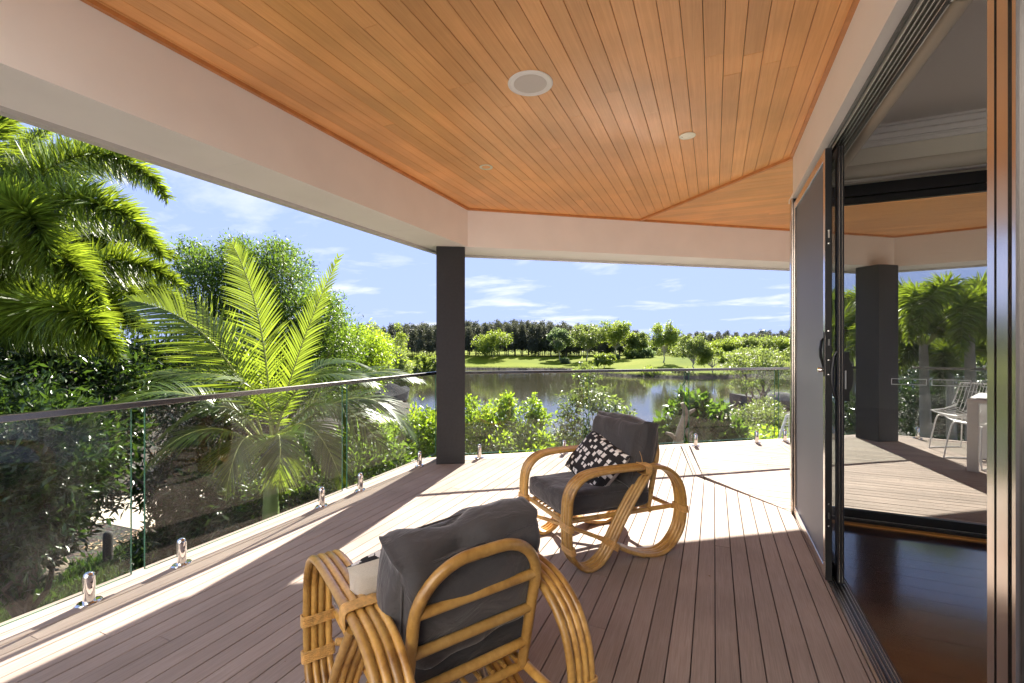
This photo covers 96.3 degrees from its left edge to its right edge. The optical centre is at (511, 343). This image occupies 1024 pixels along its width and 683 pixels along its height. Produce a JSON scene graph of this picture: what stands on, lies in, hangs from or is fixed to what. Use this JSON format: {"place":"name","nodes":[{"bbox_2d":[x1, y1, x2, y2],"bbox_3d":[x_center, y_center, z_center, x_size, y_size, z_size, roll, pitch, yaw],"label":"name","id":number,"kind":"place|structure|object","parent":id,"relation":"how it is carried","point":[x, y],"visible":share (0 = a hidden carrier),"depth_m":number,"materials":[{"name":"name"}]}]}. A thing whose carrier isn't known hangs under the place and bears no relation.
{"place":"outdoors","nodes":[
{"label":"outdoors","id":0,"kind":"place"},
{"bbox_2d":[90,462,251,530],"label":"garden path","id":1,"kind":"structure","parent":0,"point":[137,518],"depth_m":12.04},
{"bbox_2d":[387,322,395,341],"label":"casuarina tree","id":2,"kind":"object","parent":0,"point":[391,327],"visible":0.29,"depth_m":126.70,"materials":[{"name":"green plant"}]},
{"bbox_2d":[0,123,986,342],"label":"sky","id":3,"kind":"structure","parent":0,"point":[386,281],"materials":[{"name":"blue"}]},
{"bbox_2d":[1,345,986,616],"bbox_3d":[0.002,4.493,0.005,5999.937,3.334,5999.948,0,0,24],"label":"ground","id":4,"kind":"structure","parent":0,"point":[511,359],"depth_m":85.13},
{"bbox_2d":[0,556,69,585],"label":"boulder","id":5,"kind":"object","parent":4,"relation":"on","point":[61,568],"visible":0.06,"depth_m":8.76,"materials":[{"name":"stone"}]},
{"bbox_2d":[0,337,148,617],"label":"dark shrub","id":6,"kind":"object","parent":4,"relation":"on","point":[49,498],"visible":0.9,"depth_m":5.12,"materials":[{"name":"green plant"}]},
{"bbox_2d":[0,115,177,310],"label":"foxtail palm","id":7,"kind":"object","parent":4,"relation":"on","point":[39,219],"visible":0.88,"depth_m":5.23,"materials":[{"name":"green plant"}]},
{"bbox_2d":[0,222,188,366],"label":"foxtail palm","id":8,"kind":"object","parent":4,"relation":"on","point":[48,318],"visible":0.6,"depth_m":5.23,"materials":[{"name":"green plant"}]},
{"bbox_2d":[0,538,191,622],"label":"ground cover","id":9,"kind":"object","parent":4,"relation":"on","point":[77,571],"visible":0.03,"depth_m":8.80,"materials":[{"name":"green plant"}]},
{"bbox_2d":[102,531,112,561],"bbox_3d":[-8.280,4.202,9.405,0.170,0.715,0.167,0,0,24],"label":"garden bollard","id":10,"kind":"object","parent":4,"relation":"on","point":[107,543],"visible":0.85,"depth_m":9.35,"materials":[{"name":"black"}]},
{"bbox_2d":[81,519,186,550],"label":"leaf litter","id":11,"kind":"object","parent":4,"relation":"on","point":[116,540],"visible":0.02,"depth_m":10.56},
{"bbox_2d":[52,319,285,548],"bbox_3d":[-5.410,2.088,7.177,2.476,4.975,3.639,0,0,24],"label":"dark shrub","id":12,"kind":"object","parent":4,"relation":"on","point":[132,372],"visible":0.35,"depth_m":6.64,"materials":[{"name":"green plant"}]},
{"bbox_2d":[98,430,317,576],"bbox_3d":[-4.183,2.938,6.410,3.613,3.292,1.961,0,0,24],"label":"shrub","id":13,"kind":"object","parent":4,"relation":"on","point":[206,515],"visible":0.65,"depth_m":6.28,"materials":[{"name":"green plant"}]},
{"bbox_2d":[77,237,426,519],"bbox_3d":[-3.092,1.625,5.363,4.096,5.873,2.898,0,0,5],"label":"feather palm","id":14,"kind":"object","parent":4,"relation":"on","point":[275,447],"visible":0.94,"depth_m":4.95,"materials":[{"name":"green plant"}]},
{"bbox_2d":[148,227,382,466],"bbox_3d":[-5.138,1.000,9.564,4.959,7.196,3.159,0,0,24],"label":"weeping tree","id":15,"kind":"object","parent":4,"relation":"on","point":[290,298],"visible":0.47,"depth_m":9.39,"materials":[{"name":"green plant"}]},
{"bbox_2d":[241,412,418,523],"bbox_3d":[-2.463,2.790,6.315,2.230,3.565,2.388,0,0,24],"label":"shrub","id":16,"kind":"object","parent":4,"relation":"on","point":[370,464],"visible":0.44,"depth_m":5.97,"materials":[{"name":"green plant"}]},
{"bbox_2d":[289,318,411,451],"bbox_3d":[-4.279,1.934,11.764,2.598,5.309,3.634,0,0,24],"label":"rounded tree","id":17,"kind":"object","parent":4,"relation":"on","point":[384,355],"visible":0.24,"depth_m":11.91,"materials":[{"name":"green plant"}]},
{"bbox_2d":[351,322,392,364],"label":"lime tree","id":18,"kind":"object","parent":4,"relation":"on","point":[375,329],"visible":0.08,"depth_m":61.87,"materials":[{"name":"green plant"}]},
{"bbox_2d":[351,395,435,462],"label":"hedge shrub","id":19,"kind":"object","parent":4,"relation":"on","point":[425,434],"visible":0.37,"depth_m":8.38,"materials":[{"name":"green plant"}]},
{"bbox_2d":[387,322,409,370],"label":"lime tree","id":20,"kind":"object","parent":4,"relation":"on","point":[400,342],"visible":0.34,"depth_m":60.24,"materials":[{"name":"green plant"}]},
{"bbox_2d":[389,346,414,385],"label":"bush","id":21,"kind":"object","parent":4,"relation":"on","point":[401,368],"visible":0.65,"depth_m":55.09,"materials":[{"name":"green plant"}]},
{"bbox_2d":[400,327,411,352],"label":"casuarina tree","id":22,"kind":"object","parent":4,"relation":"on","point":[404,331],"visible":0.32,"depth_m":118.38,"materials":[{"name":"green plant"}]},
{"bbox_2d":[405,327,418,352],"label":"casuarina tree","id":23,"kind":"object","parent":4,"relation":"on","point":[413,336],"visible":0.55,"depth_m":118.24,"materials":[{"name":"green plant"}]},
{"bbox_2d":[410,355,422,372],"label":"bush","id":24,"kind":"object","parent":4,"relation":"on","point":[417,365],"visible":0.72,"depth_m":79.85,"materials":[{"name":"green plant"}]},
{"bbox_2d":[411,325,426,353],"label":"casuarina tree","id":25,"kind":"object","parent":4,"relation":"on","point":[419,343],"visible":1,"depth_m":115.43,"materials":[{"name":"green plant"}]},
{"bbox_2d":[416,354,435,371],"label":"bush","id":26,"kind":"object","parent":4,"relation":"on","point":[427,363],"visible":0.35,"depth_m":82.95,"materials":[{"name":"green plant"}]},
{"bbox_2d":[424,327,432,356],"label":"casuarina tree","id":27,"kind":"object","parent":4,"relation":"on","point":[428,336],"visible":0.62,"depth_m":116.97,"materials":[{"name":"green plant"}]},
{"bbox_2d":[427,326,435,352],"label":"casuarina tree","id":28,"kind":"object","parent":4,"relation":"on","point":[432,344],"visible":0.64,"depth_m":115.18,"materials":[{"name":"green plant"}]},
{"bbox_2d":[465,325,473,352],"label":"casuarina tree","id":29,"kind":"object","parent":4,"relation":"on","point":[468,334],"visible":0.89,"depth_m":117.52,"materials":[{"name":"green plant"}]},
{"bbox_2d":[470,324,482,351],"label":"casuarina tree","id":30,"kind":"object","parent":4,"relation":"on","point":[478,331],"visible":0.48,"depth_m":116.77,"materials":[{"name":"green plant"}]},
{"bbox_2d":[477,322,491,355],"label":"casuarina tree","id":31,"kind":"object","parent":4,"relation":"on","point":[485,328],"visible":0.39,"depth_m":115.13,"materials":[{"name":"green plant"}]},
{"bbox_2d":[471,327,513,357],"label":"round tree","id":32,"kind":"object","parent":4,"relation":"on","point":[488,344],"visible":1,"depth_m":107.44,"materials":[{"name":"green plant"}]},
{"bbox_2d":[0,435,986,682],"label":"deck","id":33,"kind":"structure","parent":4,"relation":"on","point":[228,609],"depth_m":2.49,"materials":[{"name":"wood"}]},
{"bbox_2d":[0,371,435,626],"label":"glass balustrade","id":34,"kind":"object","parent":33,"relation":"on","point":[89,596],"visible":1,"depth_m":2.65,"materials":[{"name":"green"}]},
{"bbox_2d":[300,538,597,682],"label":"rattan armchair","id":35,"kind":"object","parent":33,"relation":"on","point":[373,648],"visible":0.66,"depth_m":1.39,"materials":[{"name":"wicker"}]},
{"bbox_2d":[333,597,523,682],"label":"seat cushion","id":36,"kind":"object","parent":35,"relation":"on","point":[503,635],"visible":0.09,"depth_m":1.42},
{"bbox_2d":[346,549,380,594],"bbox_3d":[-0.303,0.779,1.540,0.500,0.357,0.136,-6,32,-33],"label":"throw pillow","id":37,"kind":"object","parent":36,"relation":"on","point":[363,573],"visible":0.07,"depth_m":1.35,"materials":[{"name":"fabric"}]},
{"bbox_2d":[376,496,539,669],"bbox_3d":[-0.160,0.742,1.451,0.530,0.433,0.272,-6,19,-34],"label":"back cushion","id":38,"kind":"object","parent":36,"relation":"on","point":[411,560],"visible":0.66,"depth_m":1.32,"materials":[{"name":"fabric"}]},
{"bbox_2d":[436,246,464,463],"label":"column","id":39,"kind":"structure","parent":33,"relation":"on","point":[450,354],"depth_m":4.99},
{"bbox_2d":[0,0,467,254],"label":"roof beam","id":40,"kind":"structure","parent":39,"relation":"on","point":[79,70],"depth_m":2.42,"materials":[{"name":"grey"}]},
{"bbox_2d":[518,443,688,572],"bbox_3d":[0.581,0.942,3.039,0.882,0.742,0.688,0,0,-24],"label":"rattan armchair","id":41,"kind":"object","parent":33,"relation":"on","point":[566,519],"visible":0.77,"depth_m":2.80,"materials":[{"name":"wicker"}]},
{"bbox_2d":[529,471,648,515],"bbox_3d":[0.492,0.958,2.998,0.642,0.155,0.479,2,-1,-24],"label":"seat cushion","id":42,"kind":"object","parent":41,"relation":"on","point":[548,490],"visible":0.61,"depth_m":2.81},
{"bbox_2d":[565,431,630,486],"bbox_3d":[0.556,0.784,3.061,0.136,0.357,0.500,41,-1,-19],"label":"throw pillow","id":43,"kind":"object","parent":42,"relation":"on","point":[594,449],"visible":0.77,"depth_m":2.99,"materials":[{"name":"black fabric"}]},
{"bbox_2d":[592,411,658,492],"bbox_3d":[0.734,0.710,3.106,0.245,0.471,0.560,14,-6,-23],"label":"back cushion","id":44,"kind":"object","parent":42,"relation":"on","point":[632,436],"visible":0.61,"depth_m":2.89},
{"bbox_2d":[465,366,855,458],"bbox_3d":[2.182,0.812,5.829,5.640,0.993,0.081,0,0,-13],"label":"glass balustrade","id":45,"kind":"object","parent":33,"relation":"on","point":[694,441],"visible":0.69,"depth_m":5.78,"materials":[{"name":"green"}]},
{"bbox_2d":[777,414,789,438],"bbox_3d":[5.462,1.661,8.667,1.099,0.714,0.105,0,0,-13],"label":"chair","id":46,"kind":"object","parent":33,"relation":"on","point":[783,424],"visible":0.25,"depth_m":8.59,"materials":[{"name":"white"}]},
{"bbox_2d":[790,0,950,682],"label":"door frame","id":47,"kind":"object","parent":33,"relation":"on","point":[918,21],"visible":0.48,"depth_m":1.99,"materials":[{"name":"black"}]},
{"bbox_2d":[794,147,831,580],"bbox_3d":[1.939,0.112,3.017,0.063,2.373,1.087,0,0,24],"label":"screen door","id":48,"kind":"structure","parent":47,"relation":"attached to","point":[812,357],"depth_m":2.85,"materials":[{"name":"black"}]},
{"bbox_2d":[830,145,852,583],"bbox_3d":[2.006,0.112,2.987,0.103,2.373,1.117,0,0,24],"label":"glass door","id":49,"kind":"structure","parent":47,"relation":"attached to","point":[841,365],"depth_m":2.48,"materials":[{"name":"black"}]},
{"bbox_2d":[789,0,911,203],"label":"wall","id":50,"kind":"structure","parent":47,"relation":"on","point":[873,25],"depth_m":2.14,"materials":[{"name":"white paint"}]},
{"bbox_2d":[832,0,972,186],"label":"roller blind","id":51,"kind":"object","parent":47,"relation":"attached to","point":[950,16],"visible":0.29,"depth_m":1.88,"materials":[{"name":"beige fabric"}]},
{"bbox_2d":[987,0,1023,682],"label":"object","id":52,"kind":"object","parent":47,"relation":"attached to","point":[1005,341],"depth_m":0.99,"materials":[{"name":"metal"}]},
{"bbox_2d":[856,264,897,441],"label":"column","id":53,"kind":"structure","parent":33,"relation":"on","point":[876,349],"depth_m":6.16,"materials":[{"name":"paint"}]},
{"bbox_2d":[894,228,986,272],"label":"roof beam","id":54,"kind":"structure","parent":53,"relation":"on","point":[953,250],"depth_m":6.07,"materials":[{"name":"grey"}]},
{"bbox_2d":[912,366,986,438],"bbox_3d":[7.542,0.812,4.934,4.906,0.993,0.081,0,0,36],"label":"glass balustrade","id":55,"kind":"object","parent":33,"relation":"on","point":[917,433],"visible":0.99,"depth_m":6.19,"materials":[{"name":"green"}]},
{"bbox_2d":[928,382,986,447],"bbox_3d":[5.533,0.907,5.541,0.575,0.839,0.552,0,0,-6],"label":"wire chair","id":56,"kind":"object","parent":33,"relation":"on","point":[950,414],"visible":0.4,"depth_m":5.74,"materials":[{"name":"white"}]},
{"bbox_2d":[943,391,986,469],"bbox_3d":[5.176,0.907,4.967,0.575,0.839,0.552,0,0,9],"label":"wire chair","id":57,"kind":"object","parent":33,"relation":"on","point":[953,418],"visible":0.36,"depth_m":5.15,"materials":[{"name":"white"}]},
{"bbox_2d":[967,393,986,472],"bbox_3d":[5.643,0.935,4.283,0.950,0.747,1.900,0,0,-39],"label":"dining table","id":58,"kind":"object","parent":33,"relation":"on","point":[973,431],"visible":0.59,"depth_m":4.70,"materials":[{"name":"white"}]},
{"bbox_2d":[494,322,505,355],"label":"casuarina tree","id":59,"kind":"object","parent":4,"relation":"on","point":[499,326],"visible":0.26,"depth_m":118.82,"materials":[{"name":"green plant"}]},
{"bbox_2d":[499,323,516,355],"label":"casuarina tree","id":60,"kind":"object","parent":4,"relation":"on","point":[507,330],"visible":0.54,"depth_m":115.66,"materials":[{"name":"green plant"}]},
{"bbox_2d":[465,390,558,455],"bbox_3d":[-0.105,2.736,8.311,2.165,3.704,1.800,0,0,-5],"label":"hedge shrub","id":61,"kind":"object","parent":4,"relation":"on","point":[492,432],"visible":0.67,"depth_m":8.35,"materials":[{"name":"green plant"}]},
{"bbox_2d":[509,322,521,355],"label":"casuarina tree","id":62,"kind":"object","parent":4,"relation":"on","point":[515,329],"visible":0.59,"depth_m":118.27,"materials":[{"name":"green plant"}]},
{"bbox_2d":[518,322,527,355],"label":"casuarina tree","id":63,"kind":"object","parent":4,"relation":"on","point":[523,343],"visible":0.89,"depth_m":118.74,"materials":[{"name":"green plant"}]},
{"bbox_2d":[524,323,540,351],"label":"casuarina tree","id":64,"kind":"object","parent":4,"relation":"on","point":[530,340],"visible":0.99,"depth_m":117.45,"materials":[{"name":"green plant"}]},
{"bbox_2d":[533,324,543,356],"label":"casuarina tree","id":65,"kind":"object","parent":4,"relation":"on","point":[538,333],"visible":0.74,"depth_m":118.24,"materials":[{"name":"green plant"}]},
{"bbox_2d":[542,323,554,356],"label":"casuarina tree","id":66,"kind":"object","parent":4,"relation":"on","point":[549,329],"visible":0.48,"depth_m":117.15,"materials":[{"name":"green plant"}]},
{"bbox_2d":[539,338,562,356],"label":"midground tree","id":67,"kind":"object","parent":4,"relation":"on","point":[552,349],"visible":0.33,"depth_m":117.92,"materials":[{"name":"green plant"}]},
{"bbox_2d":[546,327,573,359],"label":"gum tree","id":68,"kind":"object","parent":4,"relation":"on","point":[561,341],"visible":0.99,"depth_m":106.68,"materials":[{"name":"green plant"}]},
{"bbox_2d":[567,321,610,359],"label":"gum tree","id":69,"kind":"object","parent":4,"relation":"on","point":[589,333],"visible":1,"depth_m":102.66,"materials":[{"name":"green plant"}]},
{"bbox_2d":[545,356,637,446],"bbox_3d":[1.295,2.377,7.381,1.544,4.365,1.158,0,0,7],"label":"bush","id":70,"kind":"object","parent":4,"relation":"on","point":[576,398],"visible":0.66,"depth_m":7.38,"materials":[{"name":"green plant"}]},
{"bbox_2d":[592,353,616,367],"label":"bush","id":71,"kind":"object","parent":4,"relation":"on","point":[609,359],"visible":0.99,"depth_m":83.19,"materials":[{"name":"green plant"}]},
{"bbox_2d":[465,366,767,375],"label":"bank grass","id":72,"kind":"structure","parent":4,"relation":"on","point":[672,374],"depth_m":71.59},
{"bbox_2d":[595,319,638,354],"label":"gum tree","id":73,"kind":"object","parent":4,"relation":"on","point":[617,331],"visible":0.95,"depth_m":103.41,"materials":[{"name":"green plant"}]},
{"bbox_2d":[621,331,649,351],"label":"gum tree","id":74,"kind":"object","parent":4,"relation":"on","point":[642,340],"visible":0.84,"depth_m":104.35,"materials":[{"name":"green plant"}]},
{"bbox_2d":[642,347,656,357],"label":"bush","id":75,"kind":"object","parent":4,"relation":"on","point":[649,352],"visible":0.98,"depth_m":99.67,"materials":[{"name":"green plant"}]},
{"bbox_2d":[641,365,664,376],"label":"bush","id":76,"kind":"object","parent":4,"relation":"on","point":[653,373],"visible":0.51,"depth_m":69.83,"materials":[{"name":"green plant"}]},
{"bbox_2d":[530,423,789,449],"bbox_3d":[3.055,3.052,8.586,5.825,3.047,1.554,0,0,-12],"label":"ground shrub","id":77,"kind":"object","parent":4,"relation":"on","point":[765,434],"visible":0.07,"depth_m":9.04,"materials":[{"name":"green plant"}]},
{"bbox_2d":[648,319,683,362],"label":"lawn tree","id":78,"kind":"object","parent":4,"relation":"on","point":[667,338],"visible":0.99,"depth_m":86.33,"materials":[{"name":"green plant"}]},
{"bbox_2d":[665,402,695,443],"bbox_3d":[2.726,2.739,7.252,0.745,3.645,0.292,0,0,-37],"label":"frangipani trunk","id":79,"kind":"object","parent":4,"relation":"on","point":[678,436],"visible":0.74,"depth_m":7.16,"materials":[{"name":"grey plant"}]},
{"bbox_2d":[673,333,716,372],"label":"gum tree","id":80,"kind":"object","parent":4,"relation":"on","point":[696,346],"visible":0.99,"depth_m":69.92,"materials":[{"name":"green plant"}]},
{"bbox_2d":[653,381,753,444],"bbox_3d":[3.247,2.615,8.320,2.253,3.906,1.446,0,0,1],"label":"broad leaf shrub","id":81,"kind":"object","parent":4,"relation":"on","point":[706,424],"visible":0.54,"depth_m":8.12,"materials":[{"name":"green plant"}]},
{"bbox_2d":[694,346,731,372],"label":"tree","id":82,"kind":"object","parent":4,"relation":"on","point":[702,360],"visible":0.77,"depth_m":70.00,"materials":[{"name":"green plant"}]},
{"bbox_2d":[709,340,734,356],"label":"round tree","id":83,"kind":"object","parent":4,"relation":"on","point":[720,345],"visible":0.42,"depth_m":110.53,"materials":[{"name":"green plant"}]},
{"bbox_2d":[717,336,754,352],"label":"round tree","id":84,"kind":"object","parent":4,"relation":"on","point":[734,344],"visible":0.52,"depth_m":110.54,"materials":[{"name":"green plant"}]},
{"bbox_2d":[731,344,771,366],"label":"tree","id":85,"kind":"object","parent":4,"relation":"on","point":[740,349],"visible":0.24,"depth_m":79.83,"materials":[{"name":"green plant"}]},
{"bbox_2d":[716,344,789,411],"bbox_3d":[16.766,2.886,30.573,6.430,5.911,5.053,0,0,-1],"label":"spreading tree","id":86,"kind":"object","parent":4,"relation":"on","point":[736,359],"visible":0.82,"depth_m":30.75,"materials":[{"name":"plant"}]},
{"bbox_2d":[725,393,789,439],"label":"flowering shrub","id":87,"kind":"object","parent":4,"relation":"on","point":[765,415],"visible":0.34,"depth_m":11.86,"materials":[{"name":"green plant"}]},
{"bbox_2d":[740,334,777,355],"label":"round tree","id":88,"kind":"object","parent":4,"relation":"on","point":[763,342],"visible":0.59,"depth_m":108.41,"materials":[{"name":"green plant"}]},
{"bbox_2d":[772,336,789,356],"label":"round tree","id":89,"kind":"object","parent":4,"relation":"on","point":[782,344],"visible":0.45,"depth_m":102.81,"materials":[{"name":"green plant"}]},
{"bbox_2d":[789,287,900,434],"bbox_3d":[9.235,1.442,12.570,2.925,6.242,2.909,0,0,24],"label":"foxtail palm","id":90,"kind":"object","parent":4,"relation":"on","point":[853,385],"depth_m":12.40,"materials":[{"name":"green plant"}]},
{"bbox_2d":[784,281,986,437],"bbox_3d":[8.681,1.599,9.602,5.172,5.927,5.190,0,0,24],"label":"foxtail palm","id":91,"kind":"object","parent":4,"relation":"on","point":[925,415],"visible":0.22,"depth_m":9.39,"materials":[{"name":"green plant"}]},
{"bbox_2d":[832,270,986,440],"bbox_3d":[8.895,1.499,9.066,4.921,6.127,5.020,0,0,24],"label":"foxtail palm","id":92,"kind":"object","parent":4,"relation":"on","point":[964,313],"visible":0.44,"depth_m":8.06,"materials":[{"name":"green plant"}]},
{"bbox_2d":[832,355,986,440],"bbox_3d":[11.790,2.067,13.008,8.372,5.044,3.836,0,0,-12],"label":"garden shrub","id":93,"kind":"object","parent":4,"relation":"on","point":[912,395],"visible":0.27,"depth_m":12.55,"materials":[{"name":"green plant"}]},
{"bbox_2d":[854,326,986,440],"bbox_3d":[10.902,1.949,11.645,3.714,5.229,3.709,0,0,-21],"label":"foxtail palm","id":94,"kind":"object","parent":4,"relation":"on","point":[938,355],"visible":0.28,"depth_m":11.11,"materials":[{"name":"green plant"}]},
{"bbox_2d":[80,0,986,237],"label":"ceiling","id":95,"kind":"structure","parent":0,"point":[420,92],"depth_m":2.69,"materials":[{"name":"brown wood"}]},
{"bbox_2d":[508,70,552,95],"bbox_3d":[0.104,-1.476,2.609,0.256,0.007,0.256,0,0,24],"label":"ceiling speaker","id":96,"kind":"object","parent":95,"relation":"attached to","point":[530,83],"visible":1,"depth_m":2.60,"materials":[{"name":"white paint"}]},
{"bbox_2d":[679,132,695,139],"bbox_3d":[1.247,-1.482,3.264,0.112,0.016,0.112,0,0,24],"label":"downlight","id":97,"kind":"object","parent":95,"relation":"attached to","point":[686,135],"visible":1,"depth_m":3.26,"materials":[{"name":"white plastic"}]},
{"bbox_2d":[278,365,986,443],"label":"lake water","id":98,"kind":"structure","parent":0,"point":[644,396],"depth_m":50.71,"materials":[{"name":"blue liquid"}]},
{"bbox_2d":[370,383,409,401],"bbox_3d":[-10.008,4.215,38.694,2.440,1.890,5.000,0,0,14],"label":"rock","id":99,"kind":"object","parent":98,"relation":"on","point":[396,391],"visible":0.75,"depth_m":37.52,"materials":[{"name":"grey"}]},
{"bbox_2d":[729,392,789,408],"bbox_3d":[20.810,4.479,36.570,6.400,1.363,2.040,0,0,36],"label":"covered boat","id":100,"kind":"object","parent":98,"relation":"on","point":[784,399],"visible":0.46,"depth_m":36.47,"materials":[{"name":"grey"}]},
{"bbox_2d":[832,523,986,682],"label":"room floor","id":101,"kind":"structure","parent":0,"point":[921,599],"depth_m":2.36,"materials":[{"name":"wood"}]},
{"bbox_2d":[832,519,986,542],"bbox_3d":[4.674,1.306,2.350,5.335,0.017,0.045,0,0,24],"label":"threshold","id":102,"kind":"object","parent":101,"relation":"on","point":[917,532],"depth_m":3.17,"materials":[{"name":"brown"}]},
{"bbox_2d":[832,170,986,538],"bbox_3d":[4.702,0.075,2.414,5.335,2.469,0.095,0,0,24],"label":"window wall","id":103,"kind":"structure","parent":102,"relation":"on","point":[971,182],"depth_m":3.21,"materials":[{"name":"black"}]},
{"bbox_2d":[833,132,986,186],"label":"wall","id":104,"kind":"structure","parent":103,"relation":"on","point":[954,144],"depth_m":3.21,"materials":[{"name":"beige paint"}]},
{"bbox_2d":[834,148,986,184],"bbox_3d":[4.689,-1.220,2.341,5.100,0.131,0.100,0,0,24],"label":"roller blind","id":105,"kind":"object","parent":104,"relation":"attached to","point":[950,162],"visible":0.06,"depth_m":3.14,"materials":[{"name":"fabric"}]},
{"bbox_2d":[861,108,986,148],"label":"cornice","id":106,"kind":"structure","parent":104,"relation":"attached to","point":[942,126],"depth_m":3.15,"materials":[{"name":"white paint"}]},
{"bbox_2d":[880,0,986,123],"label":"room ceiling","id":107,"kind":"structure","parent":0,"point":[950,77],"depth_m":2.65,"materials":[{"name":"white paint"}]},
{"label":"roof","id":108,"kind":"structure","parent":0,"visible":0},
{"bbox_2d":[465,210,893,273],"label":"roof beam","id":109,"kind":"structure","parent":108,"relation":"attached to","point":[499,235],"depth_m":5.55,"materials":[{"name":"grey"}]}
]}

